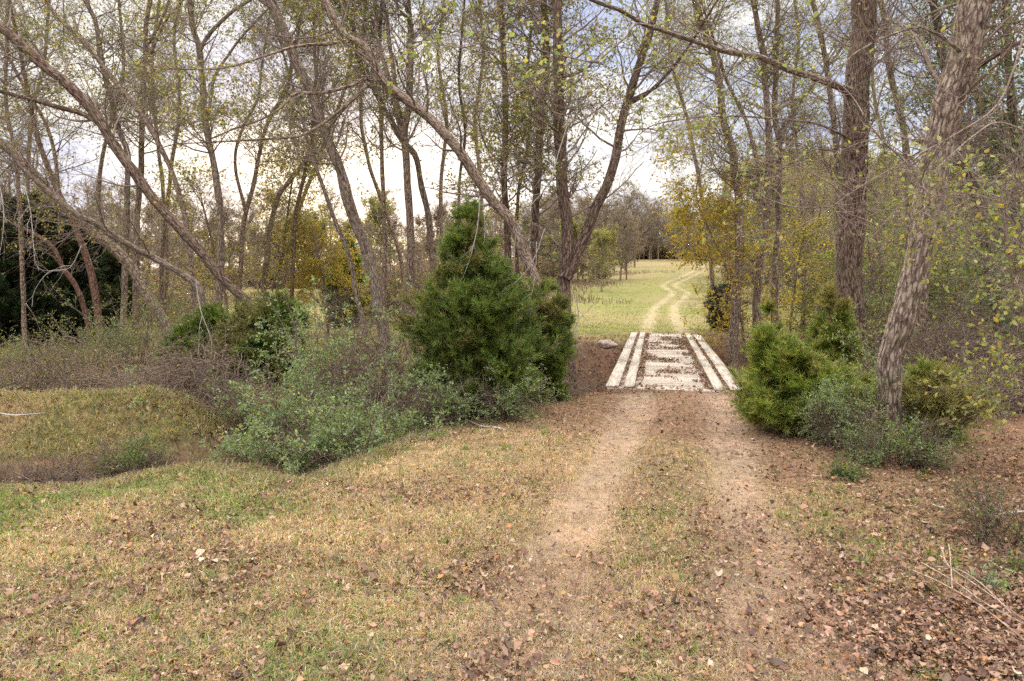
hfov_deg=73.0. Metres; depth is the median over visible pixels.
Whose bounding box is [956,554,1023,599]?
weed shrub
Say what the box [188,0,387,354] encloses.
birch tree
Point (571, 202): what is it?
bare tree
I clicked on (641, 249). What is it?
rusty tree
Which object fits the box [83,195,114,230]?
bare tree
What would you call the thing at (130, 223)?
rusty tree
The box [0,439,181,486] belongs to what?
brush thicket
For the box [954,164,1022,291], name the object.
woodland tree
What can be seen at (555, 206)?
bare tree
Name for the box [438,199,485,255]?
rusty tree
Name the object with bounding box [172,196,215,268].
bare tree
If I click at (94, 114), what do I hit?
birch tree
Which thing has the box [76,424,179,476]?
bramble bush
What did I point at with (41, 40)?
slender tree
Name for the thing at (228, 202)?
bare tree
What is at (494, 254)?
undergrowth bush
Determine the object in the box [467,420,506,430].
fallen stick
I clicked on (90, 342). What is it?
bramble bush
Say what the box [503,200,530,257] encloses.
bare tree
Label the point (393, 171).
sky
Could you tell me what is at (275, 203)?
birch tree
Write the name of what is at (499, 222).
rusty tree
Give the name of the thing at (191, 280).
birch tree
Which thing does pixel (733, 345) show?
birch tree
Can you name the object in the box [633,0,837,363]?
birch tree
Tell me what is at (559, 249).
bare tree
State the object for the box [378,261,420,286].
scrub bush
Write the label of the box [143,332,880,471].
fallen leaves
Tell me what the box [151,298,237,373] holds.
cedar bush
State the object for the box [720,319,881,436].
cedar bush
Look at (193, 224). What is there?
bare tree
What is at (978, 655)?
fallen leaves
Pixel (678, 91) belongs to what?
slender tree
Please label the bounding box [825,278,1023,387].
brush thicket
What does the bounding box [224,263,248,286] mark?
scrub bush
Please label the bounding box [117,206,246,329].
undergrowth bush
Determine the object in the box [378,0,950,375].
sycamore tree
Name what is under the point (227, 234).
rusty tree
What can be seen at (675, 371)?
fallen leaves
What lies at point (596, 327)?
grass
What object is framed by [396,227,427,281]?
woodland tree
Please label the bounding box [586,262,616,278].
scrub bush
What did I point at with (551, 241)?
olive tree
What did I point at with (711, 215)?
maple sapling
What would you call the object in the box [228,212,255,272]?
bare tree
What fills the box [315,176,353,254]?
bare tree
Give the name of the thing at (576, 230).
olive tree
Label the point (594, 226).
bare tree
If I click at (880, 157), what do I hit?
olive tree
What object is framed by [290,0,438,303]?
birch tree
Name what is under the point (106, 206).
bare tree
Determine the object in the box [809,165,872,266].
woodland tree
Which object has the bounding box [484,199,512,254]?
rusty tree
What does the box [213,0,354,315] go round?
birch tree
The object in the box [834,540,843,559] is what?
fallen stick
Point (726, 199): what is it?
rusty tree
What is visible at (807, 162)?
olive tree
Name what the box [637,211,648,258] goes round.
bare tree
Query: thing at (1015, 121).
tree
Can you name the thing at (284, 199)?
maple sapling
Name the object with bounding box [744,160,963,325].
undergrowth bush
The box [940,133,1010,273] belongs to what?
woodland tree
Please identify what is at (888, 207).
woodland tree
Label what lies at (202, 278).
scrub bush
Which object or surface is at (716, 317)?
cedar bush
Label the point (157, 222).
woodland tree
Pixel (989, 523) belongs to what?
weed shrub
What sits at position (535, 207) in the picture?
oak tree
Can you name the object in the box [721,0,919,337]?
birch tree
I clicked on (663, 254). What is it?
scrub bush
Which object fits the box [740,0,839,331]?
slender tree
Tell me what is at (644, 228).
bare tree
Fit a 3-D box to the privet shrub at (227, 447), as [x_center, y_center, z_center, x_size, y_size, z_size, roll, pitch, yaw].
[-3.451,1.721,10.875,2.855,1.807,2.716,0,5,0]
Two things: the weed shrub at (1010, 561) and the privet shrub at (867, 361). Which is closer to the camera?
the weed shrub at (1010, 561)
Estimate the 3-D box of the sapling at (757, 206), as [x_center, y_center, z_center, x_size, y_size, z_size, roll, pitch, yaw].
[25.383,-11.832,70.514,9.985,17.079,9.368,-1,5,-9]
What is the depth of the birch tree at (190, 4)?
23.28 m
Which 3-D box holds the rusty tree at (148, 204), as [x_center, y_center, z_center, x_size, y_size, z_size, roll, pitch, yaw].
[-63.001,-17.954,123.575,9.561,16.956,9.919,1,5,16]
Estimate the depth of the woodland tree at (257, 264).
90.86 m
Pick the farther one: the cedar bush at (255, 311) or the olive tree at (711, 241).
the olive tree at (711, 241)
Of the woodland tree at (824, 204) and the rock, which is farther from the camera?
the woodland tree at (824, 204)
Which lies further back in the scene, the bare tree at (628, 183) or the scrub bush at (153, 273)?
the bare tree at (628, 183)
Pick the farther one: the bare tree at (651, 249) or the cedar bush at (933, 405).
the bare tree at (651, 249)
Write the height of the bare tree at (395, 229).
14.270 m
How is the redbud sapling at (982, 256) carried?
on the ground at (638, 293)
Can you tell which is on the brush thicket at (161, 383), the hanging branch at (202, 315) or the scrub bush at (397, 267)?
the hanging branch at (202, 315)
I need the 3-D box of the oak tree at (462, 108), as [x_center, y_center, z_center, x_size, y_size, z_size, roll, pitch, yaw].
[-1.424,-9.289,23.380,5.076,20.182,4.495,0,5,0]
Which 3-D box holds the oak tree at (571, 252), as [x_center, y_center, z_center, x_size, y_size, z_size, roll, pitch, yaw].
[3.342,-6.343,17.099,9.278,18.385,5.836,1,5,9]
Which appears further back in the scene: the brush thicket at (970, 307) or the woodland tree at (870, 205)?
the woodland tree at (870, 205)
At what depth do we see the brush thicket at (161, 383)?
13.86 m
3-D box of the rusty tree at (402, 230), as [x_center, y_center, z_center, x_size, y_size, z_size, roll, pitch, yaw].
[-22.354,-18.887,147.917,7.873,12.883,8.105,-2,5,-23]
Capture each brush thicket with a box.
[0,303,192,392]
[0,335,79,391]
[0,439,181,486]
[0,448,120,483]
[58,313,301,431]
[81,353,269,411]
[256,266,436,449]
[264,281,425,410]
[335,366,451,447]
[439,294,625,407]
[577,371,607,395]
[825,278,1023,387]
[859,249,1023,363]
[873,323,1023,423]
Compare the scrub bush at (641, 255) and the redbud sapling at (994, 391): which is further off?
the scrub bush at (641, 255)
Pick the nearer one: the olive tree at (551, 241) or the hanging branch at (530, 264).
the hanging branch at (530, 264)
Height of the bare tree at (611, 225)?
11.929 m
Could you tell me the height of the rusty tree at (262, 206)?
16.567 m
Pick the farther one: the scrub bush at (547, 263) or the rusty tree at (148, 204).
the rusty tree at (148, 204)
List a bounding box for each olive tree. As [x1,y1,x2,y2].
[280,209,327,271]
[296,204,332,266]
[301,223,334,260]
[341,213,358,250]
[358,210,382,262]
[437,215,452,262]
[539,229,560,278]
[551,212,586,283]
[572,218,593,280]
[583,223,618,291]
[595,222,624,282]
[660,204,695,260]
[698,215,721,260]
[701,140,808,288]
[711,228,747,263]
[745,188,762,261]
[771,134,831,215]
[808,144,840,255]
[867,142,901,229]
[872,137,915,225]
[940,170,981,279]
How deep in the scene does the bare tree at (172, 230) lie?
117.09 m
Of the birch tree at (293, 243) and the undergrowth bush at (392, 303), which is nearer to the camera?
the birch tree at (293, 243)
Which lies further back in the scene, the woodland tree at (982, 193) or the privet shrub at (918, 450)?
the woodland tree at (982, 193)
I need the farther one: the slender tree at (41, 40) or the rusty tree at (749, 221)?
the rusty tree at (749, 221)
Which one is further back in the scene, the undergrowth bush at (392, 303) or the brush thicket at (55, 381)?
the undergrowth bush at (392, 303)
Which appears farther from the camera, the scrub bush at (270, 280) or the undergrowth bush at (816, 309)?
the scrub bush at (270, 280)
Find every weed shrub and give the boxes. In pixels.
[815,450,874,485]
[922,460,1023,553]
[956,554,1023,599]
[978,544,1023,578]
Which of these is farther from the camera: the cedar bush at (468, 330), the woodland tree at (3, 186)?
the woodland tree at (3, 186)
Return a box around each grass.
[0,276,876,363]
[0,358,454,491]
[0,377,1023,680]
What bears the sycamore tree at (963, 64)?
on the ground at (638, 293)
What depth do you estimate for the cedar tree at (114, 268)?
28.70 m
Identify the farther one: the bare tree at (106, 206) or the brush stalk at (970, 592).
the bare tree at (106, 206)
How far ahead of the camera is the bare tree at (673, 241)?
227.90 m
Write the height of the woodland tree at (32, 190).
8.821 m
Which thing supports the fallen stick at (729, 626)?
on the ground at (638, 293)
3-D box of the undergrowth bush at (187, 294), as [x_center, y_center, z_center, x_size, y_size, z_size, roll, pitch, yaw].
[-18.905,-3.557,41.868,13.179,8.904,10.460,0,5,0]
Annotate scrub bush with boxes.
[141,266,164,285]
[169,266,232,289]
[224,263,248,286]
[234,269,252,286]
[242,265,288,289]
[280,269,310,288]
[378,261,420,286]
[381,261,429,287]
[503,257,527,281]
[519,251,554,280]
[521,258,574,278]
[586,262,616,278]
[633,235,674,259]
[645,236,674,258]
[645,243,683,258]
[682,244,718,257]
[716,260,766,284]
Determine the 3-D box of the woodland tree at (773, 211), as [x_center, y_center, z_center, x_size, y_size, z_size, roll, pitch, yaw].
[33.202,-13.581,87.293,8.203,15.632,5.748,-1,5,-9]
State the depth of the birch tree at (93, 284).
24.62 m
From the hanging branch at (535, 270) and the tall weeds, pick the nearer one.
the hanging branch at (535, 270)
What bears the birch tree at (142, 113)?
on the ground at (638, 293)
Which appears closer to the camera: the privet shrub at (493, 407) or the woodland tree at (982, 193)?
the privet shrub at (493, 407)
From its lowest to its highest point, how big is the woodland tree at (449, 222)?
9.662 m
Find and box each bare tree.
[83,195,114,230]
[86,181,140,259]
[152,203,185,264]
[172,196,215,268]
[173,197,209,265]
[205,188,237,261]
[224,187,265,270]
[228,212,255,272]
[271,197,293,266]
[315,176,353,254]
[364,185,405,266]
[375,209,406,267]
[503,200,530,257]
[513,202,529,247]
[528,183,561,278]
[538,212,560,278]
[545,193,577,260]
[547,230,561,275]
[572,189,598,278]
[576,202,614,279]
[591,183,617,228]
[594,204,611,246]
[601,194,639,280]
[605,215,623,273]
[607,175,650,270]
[624,185,655,266]
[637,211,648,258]
[639,193,662,259]
[641,211,660,258]
[646,199,663,240]
[647,196,671,258]
[657,214,671,248]
[659,204,673,239]
[662,219,686,259]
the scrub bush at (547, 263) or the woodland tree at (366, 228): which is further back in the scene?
the scrub bush at (547, 263)
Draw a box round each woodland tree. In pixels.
[0,135,43,198]
[4,167,52,215]
[31,185,65,263]
[67,174,122,253]
[101,179,156,288]
[145,190,201,307]
[194,212,232,295]
[244,224,272,288]
[355,222,382,287]
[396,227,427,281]
[436,212,465,261]
[485,212,512,258]
[749,175,797,270]
[756,207,796,303]
[766,201,798,292]
[773,152,835,288]
[792,188,822,276]
[796,188,835,275]
[806,173,834,275]
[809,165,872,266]
[863,166,904,273]
[866,185,900,267]
[869,184,903,275]
[873,158,918,254]
[899,156,968,256]
[917,173,968,284]
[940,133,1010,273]
[952,103,1023,269]
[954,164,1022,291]
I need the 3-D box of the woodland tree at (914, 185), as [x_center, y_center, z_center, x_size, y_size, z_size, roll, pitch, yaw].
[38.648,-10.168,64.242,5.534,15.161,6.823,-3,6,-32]
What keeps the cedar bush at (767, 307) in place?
on the ground at (638, 293)
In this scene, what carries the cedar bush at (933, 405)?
on the ground at (638, 293)
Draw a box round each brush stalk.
[913,570,1023,639]
[921,562,1023,623]
[935,566,1011,613]
[941,550,1023,619]
[948,544,952,589]
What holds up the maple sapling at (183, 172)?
on the ground at (638, 293)
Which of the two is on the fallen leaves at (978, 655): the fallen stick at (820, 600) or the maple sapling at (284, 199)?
the fallen stick at (820, 600)
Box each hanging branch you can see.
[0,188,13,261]
[7,184,41,269]
[26,245,82,311]
[191,282,211,385]
[439,196,480,298]
[476,200,492,267]
[495,229,544,302]
[514,118,569,258]
[528,241,536,299]
[572,294,585,358]
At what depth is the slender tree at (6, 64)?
23.71 m
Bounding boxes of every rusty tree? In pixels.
[102,201,146,257]
[122,201,176,275]
[133,196,175,259]
[199,203,246,266]
[236,183,296,288]
[264,216,285,263]
[395,223,418,262]
[405,213,435,261]
[416,201,450,261]
[417,210,448,260]
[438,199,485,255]
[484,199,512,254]
[484,202,514,254]
[525,213,555,252]
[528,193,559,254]
[558,194,605,272]
[574,232,595,282]
[579,232,616,285]
[613,216,644,278]
[634,219,651,259]
[676,214,703,264]
[706,151,770,261]
[716,164,782,257]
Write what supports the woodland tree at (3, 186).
on the ground at (638, 293)
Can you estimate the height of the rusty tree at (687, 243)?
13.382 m
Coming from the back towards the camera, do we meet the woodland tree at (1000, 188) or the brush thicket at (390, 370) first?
the woodland tree at (1000, 188)
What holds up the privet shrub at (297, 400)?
on the ground at (638, 293)
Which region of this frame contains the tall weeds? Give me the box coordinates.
[141,269,819,304]
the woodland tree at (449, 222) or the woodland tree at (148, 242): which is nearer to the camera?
the woodland tree at (148, 242)
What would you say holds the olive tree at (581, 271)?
on the ground at (638, 293)
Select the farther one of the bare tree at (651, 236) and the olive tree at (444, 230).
the bare tree at (651, 236)
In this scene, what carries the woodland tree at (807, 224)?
on the ground at (638, 293)
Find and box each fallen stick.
[0,413,45,415]
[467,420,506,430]
[708,601,761,650]
[796,595,849,603]
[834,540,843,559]
[922,522,946,538]
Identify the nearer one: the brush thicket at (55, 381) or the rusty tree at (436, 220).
the brush thicket at (55, 381)
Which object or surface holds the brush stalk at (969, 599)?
on the ground at (638, 293)
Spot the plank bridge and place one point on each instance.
(630, 381)
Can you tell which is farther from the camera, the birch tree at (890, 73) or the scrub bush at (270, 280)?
the scrub bush at (270, 280)
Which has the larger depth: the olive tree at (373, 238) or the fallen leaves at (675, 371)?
the olive tree at (373, 238)
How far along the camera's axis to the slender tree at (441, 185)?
29.24 m
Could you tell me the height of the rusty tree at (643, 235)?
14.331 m
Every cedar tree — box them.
[0,188,132,343]
[44,213,147,339]
[316,231,373,328]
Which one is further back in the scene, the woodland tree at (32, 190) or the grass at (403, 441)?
the woodland tree at (32, 190)
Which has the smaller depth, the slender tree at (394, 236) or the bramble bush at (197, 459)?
the bramble bush at (197, 459)
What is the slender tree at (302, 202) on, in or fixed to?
on the ground at (638, 293)
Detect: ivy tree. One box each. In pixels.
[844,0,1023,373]
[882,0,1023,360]
[894,0,1023,332]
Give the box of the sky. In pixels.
[0,0,1023,267]
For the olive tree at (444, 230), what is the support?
on the ground at (638, 293)
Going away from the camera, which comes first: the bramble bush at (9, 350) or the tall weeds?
the bramble bush at (9, 350)
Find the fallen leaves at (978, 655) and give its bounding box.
[0,361,1023,680]
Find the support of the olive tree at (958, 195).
on the ground at (638, 293)
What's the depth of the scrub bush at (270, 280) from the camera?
102.92 m
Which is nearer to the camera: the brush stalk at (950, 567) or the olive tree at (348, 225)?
the brush stalk at (950, 567)
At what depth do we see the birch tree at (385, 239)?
23.42 m
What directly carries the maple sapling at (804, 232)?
on the ground at (638, 293)
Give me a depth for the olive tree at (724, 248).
119.23 m
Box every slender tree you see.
[0,0,91,347]
[0,0,98,342]
[1,0,100,192]
[55,0,170,250]
[83,0,210,316]
[110,0,240,333]
[282,0,384,288]
[324,0,405,328]
[400,0,489,261]
[435,0,524,248]
[626,0,737,286]
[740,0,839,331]
[818,0,930,334]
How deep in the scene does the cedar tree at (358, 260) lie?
35.54 m
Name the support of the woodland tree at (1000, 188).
on the ground at (638, 293)
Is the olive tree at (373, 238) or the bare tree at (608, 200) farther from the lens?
the bare tree at (608, 200)
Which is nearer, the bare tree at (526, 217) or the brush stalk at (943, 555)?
the brush stalk at (943, 555)
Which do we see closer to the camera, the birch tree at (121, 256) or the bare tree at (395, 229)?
the birch tree at (121, 256)
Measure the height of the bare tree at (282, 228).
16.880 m
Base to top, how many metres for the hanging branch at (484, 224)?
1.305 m
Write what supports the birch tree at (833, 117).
on the ground at (638, 293)
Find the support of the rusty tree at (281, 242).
on the ground at (638, 293)
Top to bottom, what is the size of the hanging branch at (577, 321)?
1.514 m
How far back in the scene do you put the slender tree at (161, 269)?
29.33 m
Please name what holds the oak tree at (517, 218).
on the ground at (638, 293)
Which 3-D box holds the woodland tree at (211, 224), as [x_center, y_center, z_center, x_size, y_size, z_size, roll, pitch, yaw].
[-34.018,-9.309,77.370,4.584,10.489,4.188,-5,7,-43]
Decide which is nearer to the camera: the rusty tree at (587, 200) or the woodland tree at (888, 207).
the woodland tree at (888, 207)
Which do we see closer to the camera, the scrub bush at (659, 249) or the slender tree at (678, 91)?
the slender tree at (678, 91)
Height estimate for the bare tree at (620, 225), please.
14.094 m
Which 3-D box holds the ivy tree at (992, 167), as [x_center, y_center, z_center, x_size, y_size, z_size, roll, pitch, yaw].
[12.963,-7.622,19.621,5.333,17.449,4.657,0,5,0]
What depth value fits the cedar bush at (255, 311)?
16.08 m
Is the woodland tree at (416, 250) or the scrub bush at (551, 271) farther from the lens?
the scrub bush at (551, 271)
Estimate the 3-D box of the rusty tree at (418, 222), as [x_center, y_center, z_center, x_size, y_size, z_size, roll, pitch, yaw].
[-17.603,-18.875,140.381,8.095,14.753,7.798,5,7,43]
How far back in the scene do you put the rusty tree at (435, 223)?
123.06 m
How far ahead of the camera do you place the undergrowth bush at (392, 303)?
39.18 m
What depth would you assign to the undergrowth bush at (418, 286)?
39.41 m
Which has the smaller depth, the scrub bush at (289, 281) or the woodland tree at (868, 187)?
the woodland tree at (868, 187)
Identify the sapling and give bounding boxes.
[137,133,283,312]
[225,126,346,295]
[274,191,374,337]
[356,188,403,268]
[644,109,813,368]
[749,120,835,330]
[805,146,937,370]
[878,94,1023,353]
[878,119,1023,449]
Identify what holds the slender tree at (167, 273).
on the ground at (638, 293)
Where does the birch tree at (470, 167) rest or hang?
on the ground at (638, 293)
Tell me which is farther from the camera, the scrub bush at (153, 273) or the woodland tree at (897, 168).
the scrub bush at (153, 273)
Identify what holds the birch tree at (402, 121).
on the ground at (638, 293)
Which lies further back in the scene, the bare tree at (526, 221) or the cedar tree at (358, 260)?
the bare tree at (526, 221)
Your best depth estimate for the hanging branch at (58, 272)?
14.92 m
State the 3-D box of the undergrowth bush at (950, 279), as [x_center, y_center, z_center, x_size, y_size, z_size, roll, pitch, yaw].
[18.141,-0.949,23.965,17.345,11.831,13.003,0,5,0]
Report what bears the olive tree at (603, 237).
on the ground at (638, 293)
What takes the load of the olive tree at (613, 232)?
on the ground at (638, 293)
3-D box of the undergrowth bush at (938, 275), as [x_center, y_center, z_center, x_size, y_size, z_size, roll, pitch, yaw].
[17.643,-2.100,26.718,15.475,11.671,13.313,0,5,0]
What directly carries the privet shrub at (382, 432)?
on the ground at (638, 293)
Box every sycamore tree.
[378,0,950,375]
[700,0,1023,442]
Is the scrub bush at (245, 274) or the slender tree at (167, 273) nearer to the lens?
the slender tree at (167, 273)
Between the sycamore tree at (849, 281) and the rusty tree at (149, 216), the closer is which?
the sycamore tree at (849, 281)
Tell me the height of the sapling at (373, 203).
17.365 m
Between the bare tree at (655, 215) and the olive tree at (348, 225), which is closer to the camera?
the olive tree at (348, 225)
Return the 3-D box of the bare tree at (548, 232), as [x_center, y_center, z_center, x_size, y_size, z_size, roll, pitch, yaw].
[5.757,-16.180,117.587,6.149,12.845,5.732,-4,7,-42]
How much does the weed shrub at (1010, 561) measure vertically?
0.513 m
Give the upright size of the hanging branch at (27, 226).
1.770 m
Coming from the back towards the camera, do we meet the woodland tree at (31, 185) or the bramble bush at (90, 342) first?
the woodland tree at (31, 185)
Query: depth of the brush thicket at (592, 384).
24.54 m
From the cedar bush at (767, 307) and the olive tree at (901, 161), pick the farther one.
the olive tree at (901, 161)
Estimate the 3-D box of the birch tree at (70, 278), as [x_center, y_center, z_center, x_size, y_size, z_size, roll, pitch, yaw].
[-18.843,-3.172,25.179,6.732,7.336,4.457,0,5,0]
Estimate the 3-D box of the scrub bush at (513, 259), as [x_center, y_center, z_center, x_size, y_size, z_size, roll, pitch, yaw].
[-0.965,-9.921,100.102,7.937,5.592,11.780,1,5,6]
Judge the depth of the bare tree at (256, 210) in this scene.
120.20 m
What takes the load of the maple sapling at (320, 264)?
on the ground at (638, 293)
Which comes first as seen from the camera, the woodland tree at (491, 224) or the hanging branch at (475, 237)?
the hanging branch at (475, 237)
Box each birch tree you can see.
[0,0,110,340]
[0,0,253,304]
[0,97,172,343]
[0,98,205,307]
[0,166,98,345]
[2,0,196,315]
[30,0,177,344]
[62,0,245,344]
[92,0,560,399]
[132,0,337,306]
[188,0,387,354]
[211,0,413,385]
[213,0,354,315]
[247,1,374,294]
[263,1,358,300]
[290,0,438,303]
[323,0,455,308]
[324,0,484,353]
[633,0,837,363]
[652,0,784,377]
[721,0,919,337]
[764,0,897,246]
[821,0,959,359]
[870,0,1023,354]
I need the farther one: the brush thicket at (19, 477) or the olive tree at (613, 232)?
the olive tree at (613, 232)
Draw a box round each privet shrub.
[105,271,426,468]
[187,395,356,475]
[233,344,490,475]
[248,302,407,427]
[389,363,481,430]
[461,355,570,425]
[792,368,909,451]
[818,301,940,429]
[819,408,985,472]
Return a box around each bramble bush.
[0,319,87,373]
[9,303,174,367]
[14,466,118,485]
[33,276,211,372]
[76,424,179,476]
[144,451,238,467]
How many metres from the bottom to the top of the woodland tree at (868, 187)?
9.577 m
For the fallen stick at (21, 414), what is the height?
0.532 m
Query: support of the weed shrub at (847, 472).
on the ground at (638, 293)
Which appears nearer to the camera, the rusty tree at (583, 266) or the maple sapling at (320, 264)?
the maple sapling at (320, 264)
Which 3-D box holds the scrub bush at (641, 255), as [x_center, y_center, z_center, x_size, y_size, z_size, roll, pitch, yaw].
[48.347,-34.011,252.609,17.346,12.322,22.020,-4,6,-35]
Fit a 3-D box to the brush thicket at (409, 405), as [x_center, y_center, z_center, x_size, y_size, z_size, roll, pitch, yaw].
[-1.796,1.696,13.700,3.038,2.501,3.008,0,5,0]
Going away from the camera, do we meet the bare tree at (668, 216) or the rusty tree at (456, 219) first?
the rusty tree at (456, 219)
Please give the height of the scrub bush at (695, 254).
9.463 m
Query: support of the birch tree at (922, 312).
on the ground at (638, 293)
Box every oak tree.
[393,0,524,221]
[436,0,583,274]
[464,0,604,273]
[466,0,627,288]
[468,0,785,398]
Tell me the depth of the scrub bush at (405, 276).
99.74 m
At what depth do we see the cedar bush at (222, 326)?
16.15 m
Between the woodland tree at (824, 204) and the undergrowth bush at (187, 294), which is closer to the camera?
the undergrowth bush at (187, 294)
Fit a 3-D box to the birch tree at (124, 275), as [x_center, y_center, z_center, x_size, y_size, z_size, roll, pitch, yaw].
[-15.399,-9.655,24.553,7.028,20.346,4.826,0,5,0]
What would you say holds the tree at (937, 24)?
on the ground at (638, 293)
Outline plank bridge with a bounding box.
[606,332,739,392]
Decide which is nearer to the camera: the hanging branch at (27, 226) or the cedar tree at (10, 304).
the hanging branch at (27, 226)
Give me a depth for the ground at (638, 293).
9.32 m
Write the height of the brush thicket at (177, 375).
2.669 m
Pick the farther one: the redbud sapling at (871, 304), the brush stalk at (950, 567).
the redbud sapling at (871, 304)
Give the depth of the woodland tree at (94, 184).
51.34 m
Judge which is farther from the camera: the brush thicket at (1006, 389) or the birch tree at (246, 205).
the birch tree at (246, 205)
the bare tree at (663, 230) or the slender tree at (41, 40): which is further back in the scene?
the bare tree at (663, 230)
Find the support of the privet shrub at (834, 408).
on the ground at (638, 293)
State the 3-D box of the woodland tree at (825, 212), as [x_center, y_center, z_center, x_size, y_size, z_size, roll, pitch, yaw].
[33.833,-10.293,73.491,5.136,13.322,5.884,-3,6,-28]
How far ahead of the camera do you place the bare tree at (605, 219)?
162.42 m
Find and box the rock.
[598,340,617,348]
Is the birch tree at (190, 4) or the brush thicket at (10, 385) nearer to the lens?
the brush thicket at (10, 385)
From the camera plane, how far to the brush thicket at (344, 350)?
17.28 m
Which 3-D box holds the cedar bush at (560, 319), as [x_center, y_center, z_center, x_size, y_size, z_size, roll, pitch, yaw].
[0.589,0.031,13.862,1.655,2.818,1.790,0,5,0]
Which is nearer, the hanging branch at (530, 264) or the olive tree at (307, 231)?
the hanging branch at (530, 264)
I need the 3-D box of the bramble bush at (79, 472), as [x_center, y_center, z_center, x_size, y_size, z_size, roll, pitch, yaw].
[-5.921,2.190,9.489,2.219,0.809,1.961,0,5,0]
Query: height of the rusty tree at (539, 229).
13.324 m
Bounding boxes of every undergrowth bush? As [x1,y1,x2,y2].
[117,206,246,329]
[131,212,279,322]
[295,231,428,325]
[311,222,441,323]
[392,194,582,314]
[734,148,1023,342]
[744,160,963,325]
[780,143,1013,372]
[800,205,1015,371]
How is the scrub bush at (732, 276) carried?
on the ground at (638, 293)
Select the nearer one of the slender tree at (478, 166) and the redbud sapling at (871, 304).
the redbud sapling at (871, 304)
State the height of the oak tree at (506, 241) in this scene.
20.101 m
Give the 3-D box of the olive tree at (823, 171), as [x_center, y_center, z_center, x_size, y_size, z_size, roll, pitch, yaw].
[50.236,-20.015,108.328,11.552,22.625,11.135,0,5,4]
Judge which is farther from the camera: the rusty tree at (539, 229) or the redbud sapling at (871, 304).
the rusty tree at (539, 229)
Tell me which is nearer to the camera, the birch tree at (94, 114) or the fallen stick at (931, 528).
the fallen stick at (931, 528)
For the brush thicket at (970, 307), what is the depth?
16.81 m
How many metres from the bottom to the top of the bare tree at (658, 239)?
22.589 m
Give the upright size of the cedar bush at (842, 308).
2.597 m
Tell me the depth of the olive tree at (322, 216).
116.74 m
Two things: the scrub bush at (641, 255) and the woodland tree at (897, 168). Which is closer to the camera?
the woodland tree at (897, 168)
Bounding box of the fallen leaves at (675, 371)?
[611,332,729,389]
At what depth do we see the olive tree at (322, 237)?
118.08 m
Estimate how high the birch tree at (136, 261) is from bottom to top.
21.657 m
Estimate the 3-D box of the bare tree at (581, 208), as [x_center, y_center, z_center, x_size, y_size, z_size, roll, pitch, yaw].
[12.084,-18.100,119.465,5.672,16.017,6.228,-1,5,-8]
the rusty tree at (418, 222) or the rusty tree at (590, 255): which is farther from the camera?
the rusty tree at (418, 222)
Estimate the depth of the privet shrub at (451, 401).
11.54 m
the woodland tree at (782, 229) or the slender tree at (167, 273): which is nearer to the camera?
the slender tree at (167, 273)
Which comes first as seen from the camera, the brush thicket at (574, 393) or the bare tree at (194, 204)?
the brush thicket at (574, 393)
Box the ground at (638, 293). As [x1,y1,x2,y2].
[0,259,1023,680]
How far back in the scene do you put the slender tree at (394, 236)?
30.56 m
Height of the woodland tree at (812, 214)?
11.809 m
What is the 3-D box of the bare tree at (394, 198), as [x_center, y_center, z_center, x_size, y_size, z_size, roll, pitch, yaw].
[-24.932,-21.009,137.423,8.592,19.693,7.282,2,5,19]
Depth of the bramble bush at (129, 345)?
17.88 m
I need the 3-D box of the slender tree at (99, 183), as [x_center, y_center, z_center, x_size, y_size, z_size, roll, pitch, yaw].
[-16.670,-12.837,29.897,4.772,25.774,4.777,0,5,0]
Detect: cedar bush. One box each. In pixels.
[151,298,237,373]
[205,294,275,381]
[219,285,313,387]
[385,189,561,419]
[519,273,580,403]
[703,281,748,330]
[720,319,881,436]
[750,297,789,381]
[796,279,871,374]
[901,351,1005,446]
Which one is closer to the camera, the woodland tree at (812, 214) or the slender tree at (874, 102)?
the slender tree at (874, 102)
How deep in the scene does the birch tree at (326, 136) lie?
19.01 m
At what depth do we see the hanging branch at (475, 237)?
12.07 m
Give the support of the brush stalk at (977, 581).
on the ground at (638, 293)
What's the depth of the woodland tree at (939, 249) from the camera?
39.08 m
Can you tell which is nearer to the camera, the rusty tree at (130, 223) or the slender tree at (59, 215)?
the slender tree at (59, 215)
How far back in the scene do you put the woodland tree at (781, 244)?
69.33 m

